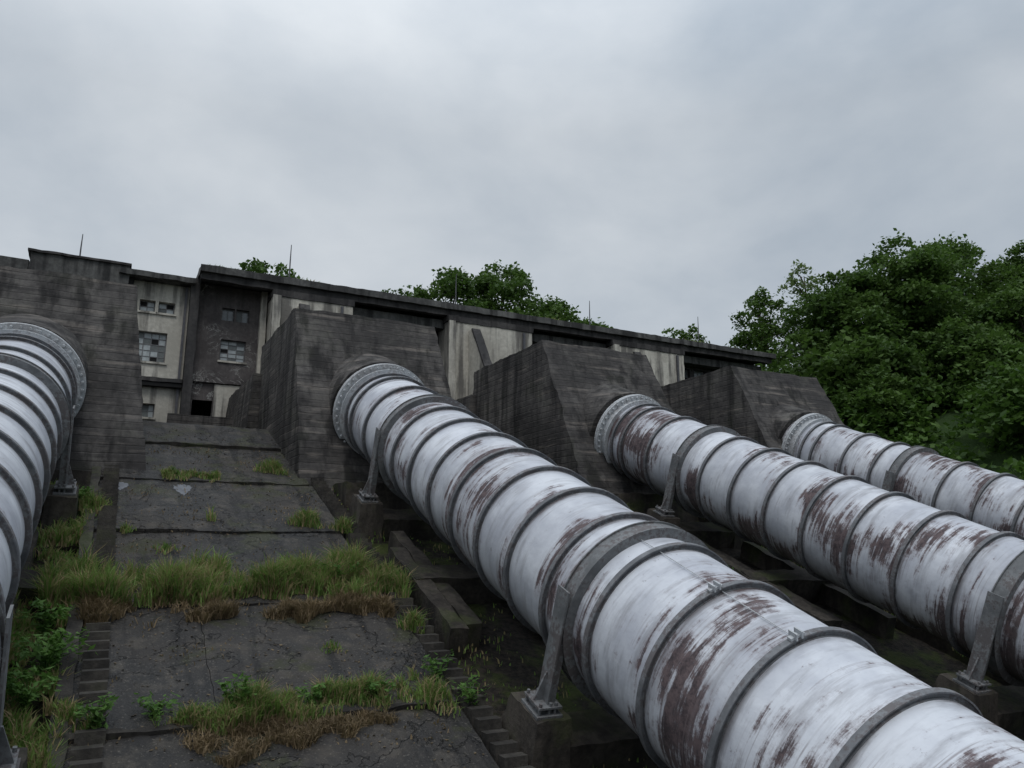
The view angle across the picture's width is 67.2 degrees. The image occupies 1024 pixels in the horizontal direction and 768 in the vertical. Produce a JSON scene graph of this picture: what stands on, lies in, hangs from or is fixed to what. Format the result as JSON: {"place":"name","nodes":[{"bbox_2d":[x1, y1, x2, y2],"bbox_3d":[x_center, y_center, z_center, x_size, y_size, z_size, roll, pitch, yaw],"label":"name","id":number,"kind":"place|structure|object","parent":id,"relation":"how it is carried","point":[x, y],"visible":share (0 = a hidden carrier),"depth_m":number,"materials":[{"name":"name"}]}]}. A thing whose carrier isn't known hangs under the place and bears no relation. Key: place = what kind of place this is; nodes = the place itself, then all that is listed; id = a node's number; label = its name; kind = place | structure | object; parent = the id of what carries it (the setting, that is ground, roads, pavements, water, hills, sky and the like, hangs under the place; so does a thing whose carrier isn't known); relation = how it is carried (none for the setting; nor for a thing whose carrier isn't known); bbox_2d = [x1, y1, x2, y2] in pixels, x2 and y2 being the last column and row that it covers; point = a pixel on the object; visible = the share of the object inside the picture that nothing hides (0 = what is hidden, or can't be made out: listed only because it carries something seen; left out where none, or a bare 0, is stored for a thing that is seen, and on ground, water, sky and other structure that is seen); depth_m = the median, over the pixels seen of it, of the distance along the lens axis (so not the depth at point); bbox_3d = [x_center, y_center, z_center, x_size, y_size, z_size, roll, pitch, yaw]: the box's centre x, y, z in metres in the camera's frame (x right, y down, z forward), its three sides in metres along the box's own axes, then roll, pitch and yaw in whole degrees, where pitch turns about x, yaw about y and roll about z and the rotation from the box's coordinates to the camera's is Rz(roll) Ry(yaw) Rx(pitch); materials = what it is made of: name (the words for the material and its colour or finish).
{"place":"outdoors","nodes":[
{"label":"outdoors","id":0,"kind":"place"},
{"bbox_2d":[0,0,1023,367],"label":"sky","id":1,"kind":"structure","parent":0,"point":[654,164],"materials":[{"name":"grey"}]},
{"bbox_2d":[3,404,1023,767],"bbox_3d":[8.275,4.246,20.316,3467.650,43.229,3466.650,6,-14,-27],"label":"ground","id":2,"kind":"structure","parent":0,"point":[927,664],"depth_m":15.90,"materials":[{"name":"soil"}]},
{"bbox_2d":[0,314,87,767],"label":"penstock pipe","id":3,"kind":"object","parent":2,"relation":"on","point":[43,373],"visible":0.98,"depth_m":13.60,"materials":[{"name":"metal"}]},
{"bbox_2d":[2,480,102,767],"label":"grass","id":4,"kind":"structure","parent":2,"relation":"on","point":[20,733],"depth_m":10.91,"materials":[{"name":"plant"}]},
{"bbox_2d":[6,660,62,708],"bbox_3d":[-6.226,3.865,9.918,0.750,0.626,0.696,9,-15,-36],"label":"leafy weed","id":5,"kind":"object","parent":4,"relation":"on","point":[25,697],"visible":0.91,"depth_m":9.88,"materials":[{"name":"green plant"}]},
{"bbox_2d":[16,597,75,633],"bbox_3d":[-7.032,3.506,11.644,0.649,0.597,0.672,-9,-15,38],"label":"leafy weed","id":6,"kind":"object","parent":4,"relation":"on","point":[42,627],"visible":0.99,"depth_m":11.62,"materials":[{"name":"green plant"}]},
{"bbox_2d":[10,627,97,674],"bbox_3d":[-6.389,3.725,10.735,1.066,0.648,1.008,-7,-14,31],"label":"leafy weed","id":7,"kind":"object","parent":4,"relation":"on","point":[47,653],"visible":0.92,"depth_m":10.63,"materials":[{"name":"green plant"}]},
{"bbox_2d":[78,486,92,504],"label":"leafy weed","id":8,"kind":"object","parent":4,"relation":"on","point":[82,491],"visible":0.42,"depth_m":16.84,"materials":[{"name":"green plant"}]},
{"bbox_2d":[41,465,101,767],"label":"drain kerb","id":9,"kind":"structure","parent":2,"relation":"on","point":[73,626],"depth_m":10.87,"materials":[{"name":"concrete"}]},
{"bbox_2d":[0,266,143,495],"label":"concrete anchor block","id":10,"kind":"structure","parent":2,"relation":"on","point":[99,319],"depth_m":20.96,"materials":[{"name":"concrete"}]},
{"bbox_2d":[69,464,119,767],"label":"concrete staircase","id":11,"kind":"structure","parent":2,"relation":"on","point":[93,683],"depth_m":11.01,"materials":[{"name":"concrete"}]},
{"bbox_2d":[134,280,190,421],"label":"plaster wall","id":12,"kind":"structure","parent":2,"relation":"on","point":[162,399],"depth_m":34.06,"materials":[{"name":"paint"}]},
{"bbox_2d":[140,302,153,310],"bbox_3d":[-16.211,-3.422,34.211,0.630,0.520,0.004,6,-14,-27],"label":"window glass","id":13,"kind":"object","parent":12,"relation":"in","point":[149,305],"visible":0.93,"depth_m":34.25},
{"bbox_2d":[139,331,166,362],"bbox_3d":[-15.945,-1.598,33.964,1.230,1.350,0.060,6,-14,-27],"label":"window frame","id":14,"kind":"object","parent":12,"relation":"attached to","point":[150,350],"visible":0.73,"depth_m":34.02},
{"bbox_2d":[139,333,164,362],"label":"dirty panes","id":15,"kind":"object","parent":14,"relation":"in","point":[155,348],"visible":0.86,"depth_m":34.05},
{"bbox_2d":[139,333,165,360],"bbox_3d":[-15.945,-1.598,33.966,1.230,1.350,0.003,6,-14,-27],"label":"window glass","id":16,"kind":"object","parent":14,"relation":"in","point":[147,347],"visible":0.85,"depth_m":33.94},
{"bbox_2d":[119,267,195,287],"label":"roof slab","id":17,"kind":"structure","parent":12,"relation":"on","point":[163,278],"depth_m":33.94,"materials":[{"name":"concrete"}]},
{"bbox_2d":[142,381,181,388],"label":"recess soffit","id":18,"kind":"structure","parent":12,"relation":"attached to","point":[161,384],"depth_m":33.45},
{"bbox_2d":[142,376,181,383],"bbox_3d":[-15.563,-0.198,33.403,2.305,0.209,0.387,6,-14,-27],"label":"ledge","id":19,"kind":"object","parent":12,"relation":"attached to","point":[159,379],"visible":0.67,"depth_m":33.40,"materials":[{"name":"concrete"}]},
{"bbox_2d":[174,288,187,412],"bbox_3d":[-14.712,-0.678,34.086,0.100,7.500,0.100,6,-14,-27],"label":"drainpipe","id":20,"kind":"object","parent":12,"relation":"attached to","point":[181,349],"visible":0.76,"depth_m":34.25,"materials":[{"name":"metal"}]},
{"bbox_2d":[179,278,200,413],"bbox_3d":[-14.426,-0.345,34.222,0.422,8.918,0.908,6,-14,-27],"label":"pilaster","id":21,"kind":"object","parent":2,"relation":"on","point":[191,336],"visible":0.54,"depth_m":34.12,"materials":[{"name":"concrete"}]},
{"bbox_2d":[166,413,232,426],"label":"railing wall","id":22,"kind":"structure","parent":2,"relation":"on","point":[195,419],"depth_m":31.49,"materials":[{"name":"concrete"}]},
{"bbox_2d":[191,400,210,415],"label":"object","id":23,"kind":"object","parent":2,"relation":"on","point":[201,408],"visible":0.01,"depth_m":37.10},
{"bbox_2d":[189,284,261,415],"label":"rendered wall","id":24,"kind":"structure","parent":2,"relation":"on","point":[213,329],"depth_m":35.36,"materials":[{"name":"concrete"}]},
{"bbox_2d":[192,396,212,401],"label":"lintel","id":25,"kind":"structure","parent":24,"relation":"attached to","point":[207,399],"depth_m":34.47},
{"bbox_2d":[192,376,245,385],"bbox_3d":[-12.940,-0.089,34.947,2.950,0.217,0.176,6,-14,-27],"label":"lintel band","id":26,"kind":"object","parent":24,"relation":"attached to","point":[217,381],"visible":0.7,"depth_m":34.70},
{"bbox_2d":[212,384,238,417],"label":"light lower wall","id":27,"kind":"structure","parent":24,"relation":"attached to","point":[223,394],"depth_m":34.70,"materials":[{"name":"paint"}]},
{"bbox_2d":[222,310,232,320],"bbox_3d":[-13.236,-3.172,35.819,0.550,0.600,0.004,6,-14,-27],"label":"window glass","id":28,"kind":"object","parent":24,"relation":"in","point":[230,315],"visible":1,"depth_m":35.82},
{"bbox_2d":[217,360,246,364],"bbox_3d":[-12.866,-0.976,35.347,1.260,0.087,0.270,6,-14,-27],"label":"window sill","id":29,"kind":"structure","parent":24,"relation":"attached to","point":[233,362],"depth_m":35.23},
{"bbox_2d":[219,340,244,361],"bbox_3d":[-12.947,-1.478,35.612,1.100,1.000,0.060,6,-14,-27],"label":"window frame","id":30,"kind":"object","parent":24,"relation":"attached to","point":[236,350],"visible":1,"depth_m":35.62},
{"bbox_2d":[220,341,243,361],"bbox_3d":[-12.948,-1.478,35.614,1.100,1.000,0.003,6,-14,-27],"label":"window glass","id":31,"kind":"object","parent":30,"relation":"in","point":[230,355],"visible":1,"depth_m":35.59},
{"bbox_2d":[228,343,243,360],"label":"dirty panes","id":32,"kind":"object","parent":30,"relation":"in","point":[234,348],"visible":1,"depth_m":35.73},
{"bbox_2d":[256,291,267,373],"bbox_3d":[-11.705,-2.213,35.994,0.294,4.314,0.317,6,-14,-27],"label":"pilaster","id":33,"kind":"object","parent":24,"relation":"attached to","point":[262,322],"visible":0.79,"depth_m":35.96,"materials":[{"name":"paint"}]},
{"bbox_2d":[196,263,775,364],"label":"roof slab","id":34,"kind":"structure","parent":24,"relation":"on","point":[238,273],"depth_m":39.53,"materials":[{"name":"concrete"}]},
{"bbox_2d":[200,272,771,364],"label":"eave fascia","id":35,"kind":"structure","parent":34,"relation":"attached to","point":[249,283],"depth_m":39.51,"materials":[{"name":"concrete"}]},
{"bbox_2d":[234,257,299,278],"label":"deciduous tree","id":36,"kind":"object","parent":2,"relation":"on","point":[257,266],"visible":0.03,"depth_m":49.49,"materials":[{"name":"green plant"}]},
{"bbox_2d":[53,420,500,767],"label":"concrete slope paving","id":37,"kind":"structure","parent":2,"relation":"on","point":[289,664],"depth_m":12.61,"materials":[{"name":"concrete"}]},
{"bbox_2d":[77,489,111,515],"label":"grass tuft","id":38,"kind":"object","parent":37,"relation":"on","point":[85,503],"visible":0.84,"depth_m":16.69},
{"bbox_2d":[73,692,119,728],"bbox_3d":[-5.211,4.123,9.616,0.519,0.512,0.560,6,-14,-27],"label":"leafy weed","id":39,"kind":"object","parent":37,"relation":"on","point":[108,704],"visible":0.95,"depth_m":9.61,"materials":[{"name":"green plant"}]},
{"bbox_2d":[115,520,136,533],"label":"grass tuft","id":40,"kind":"object","parent":37,"relation":"on","point":[124,529],"visible":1,"depth_m":15.91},
{"bbox_2d":[132,690,181,720],"bbox_3d":[-4.667,4.248,10.138,0.551,0.401,0.575,-7,-14,29],"label":"leafy weed","id":41,"kind":"object","parent":37,"relation":"on","point":[158,706],"visible":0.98,"depth_m":10.13,"materials":[{"name":"green plant"}]},
{"bbox_2d":[151,540,183,555],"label":"grass tuft","id":42,"kind":"object","parent":37,"relation":"on","point":[164,547],"visible":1,"depth_m":15.36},
{"bbox_2d":[173,484,191,494],"bbox_3d":[-8.149,2.632,19.183,0.452,0.321,0.819,13,-18,-46],"label":"cement patch","id":43,"kind":"object","parent":37,"relation":"on","point":[180,488],"visible":1,"depth_m":19.22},
{"bbox_2d":[159,465,220,481],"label":"grass","id":44,"kind":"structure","parent":37,"relation":"on","point":[169,473],"depth_m":20.07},
{"bbox_2d":[202,503,217,521],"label":"grass tuft","id":45,"kind":"object","parent":37,"relation":"on","point":[211,516],"visible":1,"depth_m":17.35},
{"bbox_2d":[21,537,416,608],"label":"grass","id":46,"kind":"structure","parent":37,"relation":"on","point":[212,576],"depth_m":13.88,"materials":[{"name":"plant"}]},
{"bbox_2d":[65,570,406,627],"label":"dry grass","id":47,"kind":"structure","parent":37,"relation":"on","point":[307,610],"depth_m":13.38,"materials":[{"name":"plant"}]},
{"bbox_2d":[214,670,257,708],"bbox_3d":[-3.730,4.236,10.495,0.520,0.656,0.694,10,-16,-39],"label":"leafy weed","id":48,"kind":"object","parent":37,"relation":"on","point":[244,687],"visible":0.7,"depth_m":10.47,"materials":[{"name":"green plant"}]},
{"bbox_2d":[38,664,471,735],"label":"grass","id":49,"kind":"structure","parent":37,"relation":"on","point":[290,703],"depth_m":10.49,"materials":[{"name":"plant"}]},
{"bbox_2d":[69,685,454,767],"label":"dry grass","id":50,"kind":"structure","parent":37,"relation":"on","point":[308,732],"depth_m":10.14,"materials":[{"name":"plant"}]},
{"bbox_2d":[251,457,289,475],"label":"grass tuft","id":51,"kind":"object","parent":37,"relation":"on","point":[272,466],"visible":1,"depth_m":21.79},
{"bbox_2d":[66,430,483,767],"bbox_3d":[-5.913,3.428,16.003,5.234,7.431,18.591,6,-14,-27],"label":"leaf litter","id":52,"kind":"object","parent":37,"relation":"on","point":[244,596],"visible":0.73,"depth_m":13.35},
{"bbox_2d":[106,446,448,767],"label":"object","id":53,"kind":"structure","parent":37,"relation":"on","point":[243,603],"depth_m":14.16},
{"bbox_2d":[286,506,327,529],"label":"grass tuft","id":54,"kind":"object","parent":37,"relation":"on","point":[303,517],"visible":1,"depth_m":18.09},
{"bbox_2d":[295,683,327,706],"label":"leafy weed","id":55,"kind":"object","parent":37,"relation":"on","point":[318,692],"visible":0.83,"depth_m":10.94,"materials":[{"name":"green plant"}]},
{"bbox_2d":[320,640,346,653],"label":"grass tuft","id":56,"kind":"object","parent":37,"relation":"on","point":[330,645],"visible":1,"depth_m":12.66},
{"bbox_2d":[327,515,355,534],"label":"grass tuft","id":57,"kind":"object","parent":37,"relation":"on","point":[342,525],"visible":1,"depth_m":18.12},
{"bbox_2d":[322,560,360,583],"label":"leafy weed","id":58,"kind":"object","parent":37,"relation":"on","point":[339,566],"visible":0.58,"depth_m":14.96,"materials":[{"name":"green plant"}]},
{"bbox_2d":[364,676,396,698],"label":"leafy weed","id":59,"kind":"object","parent":37,"relation":"on","point":[373,684],"visible":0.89,"depth_m":11.36,"materials":[{"name":"green plant"}]},
{"bbox_2d":[395,606,430,633],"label":"grass tuft","id":60,"kind":"object","parent":37,"relation":"on","point":[413,621],"visible":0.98,"depth_m":13.87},
{"bbox_2d":[395,672,463,717],"bbox_3d":[-1.265,4.694,11.672,1.040,0.571,1.037,6,-14,-27],"label":"grass tuft","id":61,"kind":"object","parent":37,"relation":"on","point":[429,693],"visible":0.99,"depth_m":11.61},
{"bbox_2d":[420,649,455,679],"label":"leafy weed","id":62,"kind":"object","parent":37,"relation":"on","point":[432,662],"visible":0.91,"depth_m":12.30,"materials":[{"name":"green plant"}]},
{"bbox_2d":[265,296,352,342],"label":"pier wall","id":63,"kind":"structure","parent":2,"relation":"on","point":[289,306],"depth_m":35.84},
{"bbox_2d":[270,294,281,337],"bbox_3d":[-10.747,-0.007,34.371,0.382,8.319,0.228,6,-14,-27],"label":"pier edge strip","id":64,"kind":"object","parent":63,"relation":"attached to","point":[276,312],"visible":0.19,"depth_m":34.96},
{"bbox_2d":[267,289,354,307],"bbox_3d":[-9.570,-3.905,36.697,3.848,0.339,1.439,6,-14,-27],"label":"pier cap","id":65,"kind":"object","parent":63,"relation":"on","point":[311,297],"visible":0.56,"depth_m":36.05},
{"bbox_2d":[226,308,452,510],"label":"concrete anchor block","id":66,"kind":"structure","parent":2,"relation":"on","point":[282,397],"depth_m":24.66,"materials":[{"name":"concrete"}]},
{"bbox_2d":[381,285,429,299],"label":"deciduous tree","id":67,"kind":"object","parent":2,"relation":"on","point":[401,292],"visible":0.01,"depth_m":56.21,"materials":[{"name":"green plant"}]},
{"bbox_2d":[311,478,534,767],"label":"concrete staircase","id":68,"kind":"structure","parent":2,"relation":"on","point":[490,732],"depth_m":12.50,"materials":[{"name":"concrete"}]},
{"bbox_2d":[448,675,491,705],"bbox_3d":[-0.647,4.714,11.837,0.531,0.446,0.546,-10,-15,39],"label":"leafy weed","id":69,"kind":"object","parent":68,"relation":"on","point":[472,692],"visible":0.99,"depth_m":11.78,"materials":[{"name":"green plant"}]},
{"bbox_2d":[406,266,502,310],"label":"deciduous tree","id":70,"kind":"object","parent":2,"relation":"on","point":[445,286],"visible":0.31,"depth_m":54.95,"materials":[{"name":"green plant"}]},
{"bbox_2d":[438,322,532,399],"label":"pier wall","id":71,"kind":"structure","parent":2,"relation":"on","point":[501,343],"depth_m":39.80,"materials":[{"name":"concrete"}]},
{"bbox_2d":[447,320,455,399],"bbox_3d":[-3.049,0.837,38.343,0.377,8.321,0.238,6,-14,-27],"label":"pier edge strip","id":72,"kind":"object","parent":71,"relation":"attached to","point":[451,351],"visible":0.42,"depth_m":38.73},
{"bbox_2d":[441,315,533,332],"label":"pier cap","id":73,"kind":"object","parent":71,"relation":"on","point":[479,322],"visible":0.51,"depth_m":40.19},
{"bbox_2d":[264,292,753,377],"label":"long wall","id":74,"kind":"structure","parent":2,"relation":"on","point":[690,370],"depth_m":44.54,"materials":[{"name":"concrete"}]},
{"bbox_2d":[454,259,568,320],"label":"deciduous tree","id":75,"kind":"object","parent":2,"relation":"on","point":[492,284],"visible":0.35,"depth_m":57.16,"materials":[{"name":"green plant"}]},
{"bbox_2d":[529,294,584,323],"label":"deciduous tree","id":76,"kind":"object","parent":2,"relation":"on","point":[557,307],"visible":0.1,"depth_m":59.94,"materials":[{"name":"green plant"}]},
{"bbox_2d":[456,340,697,520],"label":"concrete anchor block","id":77,"kind":"structure","parent":2,"relation":"on","point":[532,396],"depth_m":28.61,"materials":[{"name":"concrete"}]},
{"bbox_2d":[468,330,483,395],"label":"raking buttress","id":78,"kind":"structure","parent":77,"relation":"on","point":[474,362],"depth_m":38.81,"materials":[{"name":"paint"}]},
{"bbox_2d":[471,328,491,366],"bbox_3d":[-1.014,-0.481,37.248,0.495,5.447,3.752,6,-14,-27],"label":"buttress face","id":79,"kind":"object","parent":78,"relation":"attached to","point":[482,347],"visible":0.46,"depth_m":38.42},
{"bbox_2d":[572,316,613,328],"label":"deciduous tree","id":80,"kind":"object","parent":2,"relation":"on","point":[586,321],"visible":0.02,"depth_m":63.89,"materials":[{"name":"green plant"}]},
{"bbox_2d":[607,345,684,385],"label":"pier wall","id":81,"kind":"structure","parent":2,"relation":"on","point":[663,365],"depth_m":45.27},
{"bbox_2d":[353,307,760,370],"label":"eave beam","id":82,"kind":"structure","parent":81,"relation":"on","point":[438,325],"depth_m":42.60,"materials":[{"name":"concrete"}]},
{"bbox_2d":[604,340,684,354],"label":"pier cap","id":83,"kind":"object","parent":81,"relation":"on","point":[646,347],"visible":0.58,"depth_m":44.87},
{"bbox_2d":[676,355,679,380],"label":"downpipe","id":84,"kind":"object","parent":81,"relation":"attached to","point":[677,367],"visible":0.24,"depth_m":45.67,"materials":[{"name":"metal"}]},
{"bbox_2d":[329,354,1023,767],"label":"penstock pipe","id":85,"kind":"object","parent":2,"relation":"on","point":[669,644],"visible":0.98,"depth_m":10.68,"materials":[{"name":"metal"}]},
{"bbox_2d":[661,323,710,343],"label":"deciduous tree","id":86,"kind":"object","parent":2,"relation":"on","point":[688,336],"visible":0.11,"depth_m":65.62,"materials":[{"name":"green plant"}]},
{"bbox_2d":[661,366,844,449],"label":"concrete anchor block","id":87,"kind":"structure","parent":2,"relation":"on","point":[743,401],"depth_m":33.19,"materials":[{"name":"concrete"}]},
{"bbox_2d":[724,285,798,370],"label":"deciduous tree","id":88,"kind":"object","parent":2,"relation":"on","point":[761,334],"visible":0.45,"depth_m":63.48,"materials":[{"name":"green plant"}]},
{"bbox_2d":[583,384,1023,734],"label":"penstock pipe","id":89,"kind":"object","parent":2,"relation":"on","point":[854,546],"visible":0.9,"depth_m":18.21,"materials":[{"name":"metal"}]},
{"bbox_2d":[776,259,830,352],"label":"deciduous tree","id":90,"kind":"object","parent":2,"relation":"on","point":[804,284],"visible":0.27,"depth_m":64.36,"materials":[{"name":"green plant"}]},
{"bbox_2d":[754,325,927,412],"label":"woodland understorey","id":91,"kind":"object","parent":2,"relation":"on","point":[829,357],"visible":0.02,"depth_m":47.02,"materials":[{"name":"green plant"}]},
{"bbox_2d":[760,264,943,410],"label":"deciduous tree","id":92,"kind":"object","parent":2,"relation":"on","point":[835,310],"visible":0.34,"depth_m":50.96,"materials":[{"name":"green plant"}]},
{"bbox_2d":[698,517,1008,684],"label":"drain kerb","id":93,"kind":"structure","parent":2,"relation":"on","point":[937,643],"depth_m":18.57,"materials":[{"name":"concrete"}]},
{"bbox_2d":[814,329,952,434],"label":"deciduous tree","id":94,"kind":"object","parent":2,"relation":"on","point":[906,362],"visible":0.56,"depth_m":44.79,"materials":[{"name":"green plant"}]},
{"bbox_2d":[773,404,1023,536],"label":"penstock pipe","id":95,"kind":"object","parent":2,"relation":"on","point":[969,491],"visible":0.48,"depth_m":26.40,"materials":[{"name":"metal"}]},
{"bbox_2d":[832,338,1023,479],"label":"hillside shrubs","id":96,"kind":"object","parent":2,"relation":"on","point":[1006,411],"visible":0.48,"depth_m":40.27,"materials":[{"name":"green plant"}]},
{"bbox_2d":[851,228,1005,383],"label":"deciduous tree","id":97,"kind":"object","parent":2,"relation":"on","point":[930,275],"visible":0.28,"depth_m":50.24,"materials":[{"name":"green plant"}]},
{"bbox_2d":[887,231,1017,354],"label":"deciduous tree","id":98,"kind":"object","parent":2,"relation":"on","point":[966,253],"visible":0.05,"depth_m":55.05,"materials":[{"name":"green plant"}]},
{"bbox_2d":[904,314,1023,408],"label":"deciduous tree","id":99,"kind":"object","parent":2,"relation":"on","point":[972,357],"visible":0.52,"depth_m":45.00,"materials":[{"name":"green plant"}]},
{"bbox_2d":[966,350,1023,427],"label":"deciduous tree","id":100,"kind":"object","parent":2,"relation":"on","point":[1020,358],"visible":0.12,"depth_m":41.51,"materials":[{"name":"green plant"}]},
{"bbox_2d":[967,283,1023,344],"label":"deciduous tree","id":101,"kind":"object","parent":2,"relation":"on","point":[1003,315],"visible":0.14,"depth_m":47.66,"materials":[{"name":"green plant"}]},
{"bbox_2d":[974,240,1023,331],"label":"deciduous tree","id":102,"kind":"object","parent":2,"relation":"on","point":[1016,260],"visible":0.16,"depth_m":57.80,"materials":[{"name":"green plant"}]},
{"bbox_3d":[-25.893,-1.138,28.526,20.043,8.156,0.755,6,-14,-27],"label":"left wing wall","id":103,"kind":"object","parent":2,"relation":"on","visible":0},
{"bbox_2d":[0,256,28,268],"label":"roof","id":104,"kind":"structure","parent":103,"relation":"on","point":[12,262],"depth_m":31.47,"materials":[{"name":"concrete"}]},
{"bbox_2d":[28,252,129,281],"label":"parapet","id":105,"kind":"structure","parent":103,"relation":"on","point":[83,268],"depth_m":32.45,"materials":[{"name":"concrete"}]},
{"bbox_2d":[28,248,131,268],"bbox_3d":[-18.870,-5.088,33.786,3.885,0.136,3.025,6,-14,-27],"label":"parapet cap","id":106,"kind":"object","parent":105,"relation":"on","point":[30,250],"visible":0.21,"depth_m":32.45,"materials":[{"name":"concrete"}]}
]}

